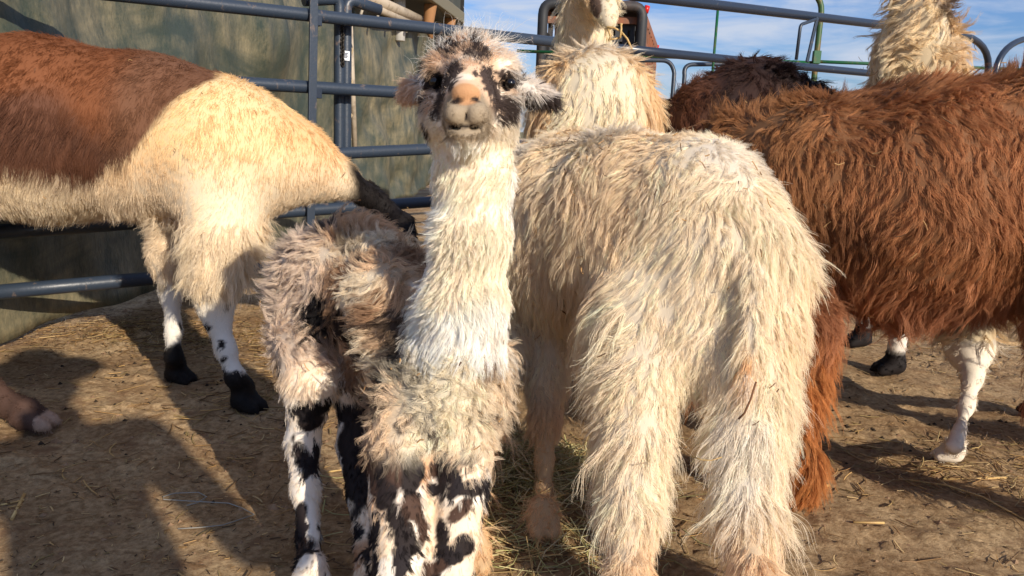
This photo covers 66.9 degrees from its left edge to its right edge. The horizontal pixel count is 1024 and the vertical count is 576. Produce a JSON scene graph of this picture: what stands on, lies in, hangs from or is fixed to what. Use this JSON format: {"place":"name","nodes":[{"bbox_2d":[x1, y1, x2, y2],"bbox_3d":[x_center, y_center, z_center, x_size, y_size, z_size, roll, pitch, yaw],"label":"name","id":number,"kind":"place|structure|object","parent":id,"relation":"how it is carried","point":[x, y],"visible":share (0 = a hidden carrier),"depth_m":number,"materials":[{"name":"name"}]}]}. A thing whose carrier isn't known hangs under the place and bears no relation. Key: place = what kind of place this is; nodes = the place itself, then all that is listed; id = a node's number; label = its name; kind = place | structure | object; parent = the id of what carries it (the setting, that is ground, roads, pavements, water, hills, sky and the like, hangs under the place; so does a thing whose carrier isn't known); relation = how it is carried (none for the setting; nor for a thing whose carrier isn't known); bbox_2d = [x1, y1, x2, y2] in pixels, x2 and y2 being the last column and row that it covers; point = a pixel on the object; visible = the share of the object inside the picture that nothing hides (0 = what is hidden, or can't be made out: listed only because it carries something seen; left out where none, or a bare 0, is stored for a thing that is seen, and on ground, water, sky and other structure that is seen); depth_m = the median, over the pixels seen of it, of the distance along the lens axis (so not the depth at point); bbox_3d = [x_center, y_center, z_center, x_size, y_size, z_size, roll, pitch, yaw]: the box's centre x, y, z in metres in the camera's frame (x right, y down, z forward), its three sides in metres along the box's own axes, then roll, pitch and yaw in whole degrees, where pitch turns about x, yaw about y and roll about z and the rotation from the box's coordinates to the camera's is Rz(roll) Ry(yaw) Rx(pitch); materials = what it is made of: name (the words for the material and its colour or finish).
{"place":"outdoors","nodes":[
{"label":"outdoors","id":0,"kind":"place"},
{"bbox_2d":[0,139,1023,575],"bbox_3d":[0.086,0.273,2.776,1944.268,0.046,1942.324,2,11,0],"label":"ground","id":1,"kind":"structure","parent":0,"point":[76,541],"depth_m":1.84,"materials":[{"name":"brown soil"}]},
{"bbox_2d":[0,499,23,505],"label":"straw stalk","id":2,"kind":"object","parent":1,"relation":"on","point":[11,502],"visible":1,"depth_m":1.63,"materials":[{"name":"brown plant"}]},
{"bbox_2d":[10,493,25,520],"bbox_3d":[-1.030,0.456,1.617,0.007,0.011,0.106,-2,12,-20],"label":"straw stalk","id":3,"kind":"object","parent":1,"relation":"on","point":[16,508],"visible":1,"depth_m":1.61,"materials":[{"name":"beige plant"}]},
{"bbox_2d":[0,29,417,435],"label":"llama","id":4,"kind":"object","parent":1,"relation":"on","point":[203,176],"visible":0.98,"depth_m":2.13},
{"bbox_2d":[163,492,254,528],"bbox_3d":[-0.648,0.466,1.652,0.148,0.008,0.205,-5,13,-33],"label":"twine","id":5,"kind":"object","parent":1,"relation":"on","point":[206,502],"visible":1,"depth_m":1.67,"materials":[{"name":"grey"}]},
{"bbox_2d":[0,0,463,343],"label":"canvas trailer","id":6,"kind":"object","parent":1,"relation":"on","point":[249,46],"visible":0.27,"depth_m":4.08,"materials":[{"name":"green"}]},
{"bbox_2d":[301,0,344,214],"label":"gate post","id":7,"kind":"object","parent":1,"relation":"on","point":[339,5],"visible":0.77,"depth_m":3.30,"materials":[{"name":"grey metal"}]},
{"bbox_2d":[0,0,554,298],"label":"pen panel","id":8,"kind":"object","parent":7,"relation":"attached to","point":[314,16],"visible":0.37,"depth_m":3.09,"materials":[{"name":"blue paint"}]},
{"bbox_2d":[340,25,344,66],"bbox_3d":[-0.715,-1.037,3.274,0.017,0.203,0.018,4,11,7],"label":"chain","id":9,"kind":"object","parent":7,"relation":"hanging from","point":[342,45],"visible":0.91,"depth_m":3.27,"materials":[{"name":"grey metal"}]},
{"bbox_2d":[344,0,382,216],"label":"gate post","id":10,"kind":"object","parent":1,"relation":"on","point":[371,7],"visible":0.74,"depth_m":3.33,"materials":[{"name":"grey metal"}]},
{"bbox_2d":[252,11,567,575],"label":"baby llama","id":11,"kind":"object","parent":1,"relation":"on","point":[390,341],"visible":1,"depth_m":1.16,"materials":[{"name":"white"}]},
{"bbox_2d":[0,277,1021,575],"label":"chaff","id":12,"kind":"object","parent":1,"relation":"on","point":[196,337],"visible":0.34,"depth_m":1.77,"materials":[{"name":"beige plant"}]},
{"bbox_2d":[0,279,1023,575],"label":"straw","id":13,"kind":"object","parent":1,"relation":"on","point":[264,385],"visible":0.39,"depth_m":2.11,"materials":[{"name":"beige plant"}]},
{"bbox_2d":[0,306,1023,575],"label":"pebbles","id":14,"kind":"object","parent":1,"relation":"on","point":[272,506],"visible":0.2,"depth_m":1.90,"materials":[{"name":"brown stone"}]},
{"bbox_2d":[5,322,1021,501],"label":"dung pellets","id":15,"kind":"object","parent":1,"relation":"on","point":[846,425],"visible":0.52,"depth_m":2.29,"materials":[{"name":"brown"}]},
{"bbox_2d":[320,424,724,575],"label":"hay","id":16,"kind":"object","parent":1,"relation":"on","point":[563,459],"visible":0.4,"depth_m":1.71},
{"bbox_2d":[535,0,658,85],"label":"stock trailer","id":17,"kind":"object","parent":1,"relation":"on","point":[637,30],"visible":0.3,"depth_m":14.02,"materials":[{"name":"grey metal"}]},
{"bbox_2d":[520,0,675,142],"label":"llama","id":18,"kind":"object","parent":1,"relation":"on","point":[596,76],"visible":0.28,"depth_m":2.38},
{"bbox_2d":[606,23,632,49],"bbox_3d":[0.367,-0.856,2.636,0.095,0.088,0.021,5,11,12],"label":"hay wisp","id":19,"kind":"object","parent":18,"relation":"attached to","point":[621,33],"visible":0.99,"depth_m":2.64,"materials":[{"name":"beige plant"}]},
{"bbox_2d":[639,58,675,97],"bbox_3d":[1.350,-1.711,8.747,0.895,1.721,0.074,2,11,0],"label":"pen panel","id":20,"kind":"object","parent":1,"relation":"on","point":[666,61],"visible":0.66,"depth_m":8.58,"materials":[{"name":"blue paint"}]},
{"bbox_2d":[474,117,844,575],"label":"alpaca","id":21,"kind":"object","parent":1,"relation":"on","point":[657,282],"visible":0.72,"depth_m":1.40},
{"bbox_2d":[691,456,721,460],"bbox_3d":[0.298,0.261,1.187,0.046,0.009,0.014,6,12,18],"label":"straw stalk","id":22,"kind":"object","parent":21,"relation":"attached to","point":[705,459],"visible":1,"depth_m":1.19,"materials":[{"name":"beige plant"}]},
{"bbox_2d":[738,381,756,419],"bbox_3d":[0.336,0.161,1.103,0.023,0.058,0.008,2,11,0],"label":"twig","id":23,"kind":"object","parent":21,"relation":"attached to","point":[747,406],"visible":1,"depth_m":1.10,"materials":[{"name":"brown"}]},
{"bbox_2d":[682,62,723,83],"bbox_3d":[2.464,-1.680,8.755,1.205,1.741,0.070,2,11,-2],"label":"pen panel","id":24,"kind":"object","parent":1,"relation":"on","point":[688,65],"visible":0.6,"depth_m":8.58,"materials":[{"name":"blue paint"}]},
{"bbox_2d":[661,50,837,133],"bbox_3d":[0.948,-0.298,2.958,0.853,1.112,0.417,0,11,-11],"label":"alpaca","id":25,"kind":"object","parent":1,"relation":"on","point":[752,77],"visible":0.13,"depth_m":2.72},
{"bbox_2d":[517,0,1001,80],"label":"green panel","id":26,"kind":"object","parent":1,"relation":"on","point":[816,55],"visible":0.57,"depth_m":7.43,"materials":[{"name":"paint"}]},
{"bbox_2d":[612,0,991,76],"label":"pen panel","id":27,"kind":"object","parent":1,"relation":"on","point":[753,9],"visible":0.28,"depth_m":5.00,"materials":[{"name":"blue paint"}]},
{"bbox_2d":[684,47,1023,516],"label":"alpaca","id":28,"kind":"object","parent":1,"relation":"on","point":[906,195],"visible":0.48,"depth_m":1.65},
{"bbox_2d":[853,521,884,523],"bbox_3d":[0.766,0.503,1.664,0.063,0.009,0.005,3,11,6],"label":"straw stalk","id":29,"kind":"object","parent":1,"relation":"on","point":[868,522],"visible":1,"depth_m":1.66,"materials":[{"name":"beige plant"}]},
{"bbox_2d":[840,0,1023,462],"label":"llama","id":30,"kind":"object","parent":1,"relation":"on","point":[919,36],"visible":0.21,"depth_m":2.44},
{"bbox_2d":[898,478,1023,519],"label":"straw stalk","id":31,"kind":"object","parent":1,"relation":"on","point":[998,505],"visible":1,"depth_m":1.84,"materials":[{"name":"brown plant"}]},
{"bbox_2d":[942,477,1006,479],"bbox_3d":[1.159,0.478,1.944,0.168,0.008,0.004,1,11,-4],"label":"straw stalk","id":32,"kind":"object","parent":1,"relation":"on","point":[977,478],"visible":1,"depth_m":1.95,"materials":[{"name":"beige plant"}]},
{"bbox_2d":[991,36,1023,76],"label":"pen panel","id":33,"kind":"object","parent":1,"relation":"on","point":[1006,49],"visible":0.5,"depth_m":7.29,"materials":[{"name":"blue paint"}]},
{"bbox_2d":[464,0,1023,131],"label":"sky","id":34,"kind":"structure","parent":0,"point":[1000,22],"materials":[{"name":"blue"}]}
]}

